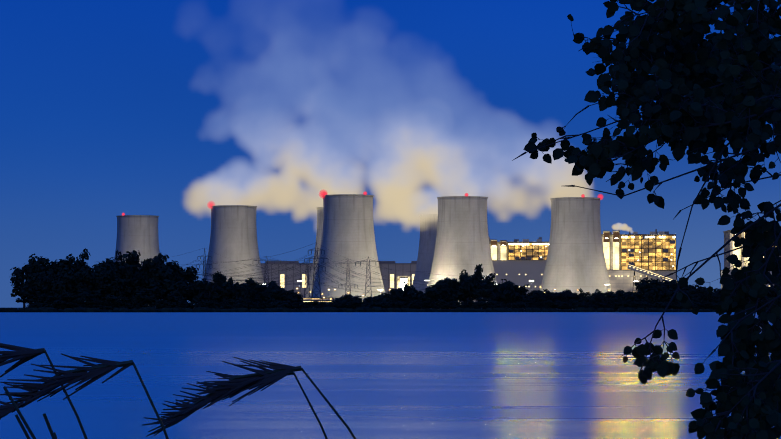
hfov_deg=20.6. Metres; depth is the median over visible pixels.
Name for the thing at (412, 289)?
tree
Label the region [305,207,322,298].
cooling tower
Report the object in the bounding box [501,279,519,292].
tree
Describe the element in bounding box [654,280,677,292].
tree
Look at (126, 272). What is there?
tree
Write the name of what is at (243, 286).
tree
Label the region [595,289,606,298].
tree
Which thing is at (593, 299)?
tree
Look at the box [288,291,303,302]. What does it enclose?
tree
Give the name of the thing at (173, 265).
tree
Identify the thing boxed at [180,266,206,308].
tree
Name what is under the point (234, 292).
tree
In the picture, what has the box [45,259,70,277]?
tree
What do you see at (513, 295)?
tree
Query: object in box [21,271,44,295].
tree
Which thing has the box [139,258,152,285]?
tree
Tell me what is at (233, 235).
cooling tower
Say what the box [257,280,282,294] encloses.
tree
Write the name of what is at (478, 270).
tree
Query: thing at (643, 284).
tree
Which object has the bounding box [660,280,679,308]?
tree
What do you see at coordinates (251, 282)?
tree
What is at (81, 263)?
tree
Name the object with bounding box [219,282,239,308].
tree
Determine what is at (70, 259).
tree
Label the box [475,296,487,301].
tree
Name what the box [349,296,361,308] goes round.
tree
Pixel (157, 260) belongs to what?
tree
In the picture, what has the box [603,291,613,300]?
tree
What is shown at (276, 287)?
tree
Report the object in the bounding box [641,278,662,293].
tree
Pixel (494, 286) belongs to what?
tree
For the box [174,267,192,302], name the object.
tree
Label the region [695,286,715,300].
tree
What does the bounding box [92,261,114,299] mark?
tree
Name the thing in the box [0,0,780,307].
sky
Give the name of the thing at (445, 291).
tree
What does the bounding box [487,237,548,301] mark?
boiler house
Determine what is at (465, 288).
tree
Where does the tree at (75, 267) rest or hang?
on the ground
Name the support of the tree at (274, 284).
on the ground
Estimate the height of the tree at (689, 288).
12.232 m
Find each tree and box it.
[10,267,27,307]
[12,253,41,291]
[15,286,40,306]
[20,272,46,295]
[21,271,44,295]
[32,256,56,299]
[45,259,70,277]
[52,260,66,276]
[54,254,76,273]
[67,261,85,271]
[73,248,91,272]
[75,267,99,294]
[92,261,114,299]
[106,257,114,266]
[111,250,123,297]
[114,251,147,301]
[115,263,140,302]
[119,250,146,276]
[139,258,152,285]
[146,253,173,277]
[148,259,167,306]
[150,268,179,299]
[151,263,175,308]
[166,260,179,302]
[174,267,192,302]
[176,267,188,279]
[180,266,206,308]
[185,280,206,301]
[188,280,208,297]
[191,278,211,298]
[192,283,222,300]
[211,271,224,292]
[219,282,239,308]
[225,282,245,304]
[232,283,249,299]
[245,279,259,291]
[249,282,263,297]
[256,283,284,295]
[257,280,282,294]
[269,285,284,294]
[271,289,286,302]
[284,289,303,301]
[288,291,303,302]
[331,298,345,303]
[345,294,352,300]
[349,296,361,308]
[377,292,390,308]
[386,289,403,299]
[392,287,406,298]
[402,291,420,302]
[403,282,414,295]
[406,288,421,296]
[410,289,438,302]
[424,287,442,302]
[435,283,454,300]
[436,277,457,308]
[441,292,461,308]
[455,276,477,299]
[456,273,466,301]
[456,274,480,300]
[458,269,474,302]
[466,298,474,306]
[470,282,499,301]
[471,263,482,300]
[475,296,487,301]
[479,273,497,296]
[488,283,500,301]
[496,282,508,293]
[500,287,529,302]
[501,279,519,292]
[512,0,780,438]
[517,284,528,301]
[517,287,527,301]
[527,292,542,302]
[528,290,538,296]
[537,289,553,300]
[551,292,567,301]
[562,290,571,303]
[567,292,581,302]
[577,288,586,301]
[583,292,590,302]
[588,293,604,302]
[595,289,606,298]
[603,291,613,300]
[612,292,624,301]
[634,278,652,289]
[634,291,643,302]
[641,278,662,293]
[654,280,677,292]
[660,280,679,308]
[684,284,699,294]
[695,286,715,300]
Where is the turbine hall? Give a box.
[261,261,475,301]
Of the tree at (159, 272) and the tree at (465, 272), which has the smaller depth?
the tree at (159, 272)
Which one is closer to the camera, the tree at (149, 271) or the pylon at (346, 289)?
the tree at (149, 271)
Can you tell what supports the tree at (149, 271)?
on the ground
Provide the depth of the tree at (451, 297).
941.43 m
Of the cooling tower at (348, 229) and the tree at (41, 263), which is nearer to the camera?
the tree at (41, 263)
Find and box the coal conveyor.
[627,264,672,291]
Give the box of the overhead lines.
[140,244,438,292]
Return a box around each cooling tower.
[110,213,159,302]
[204,201,263,284]
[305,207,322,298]
[309,189,384,299]
[412,214,437,292]
[428,193,496,302]
[540,194,611,295]
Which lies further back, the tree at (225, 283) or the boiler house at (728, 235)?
the boiler house at (728, 235)
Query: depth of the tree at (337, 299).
933.35 m
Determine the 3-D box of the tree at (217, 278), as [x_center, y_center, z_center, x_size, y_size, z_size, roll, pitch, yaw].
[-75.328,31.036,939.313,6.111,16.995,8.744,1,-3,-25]
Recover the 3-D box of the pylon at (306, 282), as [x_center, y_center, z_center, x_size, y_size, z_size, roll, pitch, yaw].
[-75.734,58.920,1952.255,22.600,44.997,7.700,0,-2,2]
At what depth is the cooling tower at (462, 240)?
2167.90 m
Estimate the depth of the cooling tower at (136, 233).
2611.34 m
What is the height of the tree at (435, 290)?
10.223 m
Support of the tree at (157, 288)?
on the ground
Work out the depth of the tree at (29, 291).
911.36 m
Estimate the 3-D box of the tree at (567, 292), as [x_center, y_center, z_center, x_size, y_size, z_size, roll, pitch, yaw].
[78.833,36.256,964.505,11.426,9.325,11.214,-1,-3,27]
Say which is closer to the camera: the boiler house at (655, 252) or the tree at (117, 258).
the tree at (117, 258)
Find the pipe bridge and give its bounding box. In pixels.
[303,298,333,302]
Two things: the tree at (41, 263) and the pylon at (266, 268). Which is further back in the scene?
the pylon at (266, 268)
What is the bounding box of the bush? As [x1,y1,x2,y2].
[188,302,197,308]
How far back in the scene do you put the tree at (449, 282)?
953.16 m
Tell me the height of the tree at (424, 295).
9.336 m
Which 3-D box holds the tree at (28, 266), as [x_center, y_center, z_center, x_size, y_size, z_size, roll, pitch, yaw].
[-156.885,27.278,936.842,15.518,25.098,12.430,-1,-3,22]
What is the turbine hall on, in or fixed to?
on the ground
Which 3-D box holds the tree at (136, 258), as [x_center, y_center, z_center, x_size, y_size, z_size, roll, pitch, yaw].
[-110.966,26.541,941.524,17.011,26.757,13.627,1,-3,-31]
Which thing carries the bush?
on the ground
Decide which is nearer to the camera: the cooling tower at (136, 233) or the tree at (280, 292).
the tree at (280, 292)
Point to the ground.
(449, 308)
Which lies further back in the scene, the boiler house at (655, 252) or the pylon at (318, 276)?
the boiler house at (655, 252)
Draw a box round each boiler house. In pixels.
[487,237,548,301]
[601,229,675,282]
[723,228,779,269]
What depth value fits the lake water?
65.56 m
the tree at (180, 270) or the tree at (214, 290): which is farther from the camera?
the tree at (180, 270)
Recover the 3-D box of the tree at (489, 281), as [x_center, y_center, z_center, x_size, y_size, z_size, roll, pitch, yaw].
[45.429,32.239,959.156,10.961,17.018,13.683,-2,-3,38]
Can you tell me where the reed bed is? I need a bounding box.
[0,343,355,438]
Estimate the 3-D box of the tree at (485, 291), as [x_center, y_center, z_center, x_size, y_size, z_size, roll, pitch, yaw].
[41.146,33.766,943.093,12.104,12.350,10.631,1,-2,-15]
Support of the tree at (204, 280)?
on the ground
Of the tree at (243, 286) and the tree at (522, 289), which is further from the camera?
the tree at (522, 289)
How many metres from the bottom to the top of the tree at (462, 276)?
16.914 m
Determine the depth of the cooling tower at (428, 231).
2586.18 m
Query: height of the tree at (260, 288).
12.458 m
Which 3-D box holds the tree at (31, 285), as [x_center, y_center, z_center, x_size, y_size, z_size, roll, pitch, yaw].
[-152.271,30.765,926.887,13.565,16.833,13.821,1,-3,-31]
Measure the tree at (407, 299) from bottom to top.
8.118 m
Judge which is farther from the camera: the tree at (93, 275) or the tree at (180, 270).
the tree at (180, 270)
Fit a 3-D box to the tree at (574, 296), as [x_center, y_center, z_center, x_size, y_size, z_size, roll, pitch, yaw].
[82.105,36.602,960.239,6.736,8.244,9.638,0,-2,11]
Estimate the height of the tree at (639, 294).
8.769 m
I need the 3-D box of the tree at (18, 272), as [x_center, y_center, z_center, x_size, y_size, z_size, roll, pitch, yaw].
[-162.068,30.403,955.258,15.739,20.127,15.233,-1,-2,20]
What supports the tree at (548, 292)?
on the ground
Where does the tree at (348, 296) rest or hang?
on the ground
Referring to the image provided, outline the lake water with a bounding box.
[0,312,780,438]
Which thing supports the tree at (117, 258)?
on the ground
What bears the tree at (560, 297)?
on the ground
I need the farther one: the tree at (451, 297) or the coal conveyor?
the coal conveyor
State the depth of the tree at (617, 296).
952.89 m
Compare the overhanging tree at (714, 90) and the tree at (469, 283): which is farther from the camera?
the tree at (469, 283)
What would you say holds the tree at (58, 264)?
on the ground
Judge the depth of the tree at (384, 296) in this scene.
951.96 m
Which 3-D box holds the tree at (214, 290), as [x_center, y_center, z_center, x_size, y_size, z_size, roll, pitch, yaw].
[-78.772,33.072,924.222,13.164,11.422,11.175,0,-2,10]
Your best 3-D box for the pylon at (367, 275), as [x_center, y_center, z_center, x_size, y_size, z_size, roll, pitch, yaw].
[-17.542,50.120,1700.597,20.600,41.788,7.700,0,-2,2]
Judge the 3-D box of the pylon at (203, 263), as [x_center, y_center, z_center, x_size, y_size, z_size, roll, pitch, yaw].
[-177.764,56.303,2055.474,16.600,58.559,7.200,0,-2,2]
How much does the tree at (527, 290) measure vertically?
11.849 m
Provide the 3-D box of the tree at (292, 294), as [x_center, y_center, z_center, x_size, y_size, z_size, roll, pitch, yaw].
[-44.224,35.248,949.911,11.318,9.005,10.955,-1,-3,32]
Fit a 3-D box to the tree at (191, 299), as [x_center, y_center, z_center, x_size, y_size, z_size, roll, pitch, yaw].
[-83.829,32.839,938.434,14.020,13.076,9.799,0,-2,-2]
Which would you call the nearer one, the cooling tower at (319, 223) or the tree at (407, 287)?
the tree at (407, 287)
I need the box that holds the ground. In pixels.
[17,308,715,311]
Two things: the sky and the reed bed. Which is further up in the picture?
the sky
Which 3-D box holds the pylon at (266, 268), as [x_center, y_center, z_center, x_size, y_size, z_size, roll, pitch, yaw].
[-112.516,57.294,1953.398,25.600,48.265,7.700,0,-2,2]
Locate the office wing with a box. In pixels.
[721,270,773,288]
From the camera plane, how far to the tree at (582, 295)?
959.88 m
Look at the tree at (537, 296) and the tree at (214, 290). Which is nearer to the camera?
the tree at (214, 290)
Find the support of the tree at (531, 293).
on the ground
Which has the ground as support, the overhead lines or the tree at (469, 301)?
the tree at (469, 301)
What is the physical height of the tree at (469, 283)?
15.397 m
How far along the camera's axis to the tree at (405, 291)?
950.34 m
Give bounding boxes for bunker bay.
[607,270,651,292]
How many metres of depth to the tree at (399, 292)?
946.71 m
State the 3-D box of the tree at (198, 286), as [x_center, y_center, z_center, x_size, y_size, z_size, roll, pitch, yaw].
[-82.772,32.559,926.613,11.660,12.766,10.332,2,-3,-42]
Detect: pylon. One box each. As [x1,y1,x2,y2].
[196,248,211,280]
[254,256,280,285]
[300,261,319,298]
[304,242,327,298]
[338,260,357,293]
[355,256,380,300]
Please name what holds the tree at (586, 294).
on the ground
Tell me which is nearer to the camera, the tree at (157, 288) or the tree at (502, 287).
the tree at (157, 288)
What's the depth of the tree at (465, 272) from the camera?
958.70 m
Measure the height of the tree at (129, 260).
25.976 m
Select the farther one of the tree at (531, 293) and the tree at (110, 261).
the tree at (531, 293)
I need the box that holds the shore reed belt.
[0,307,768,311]

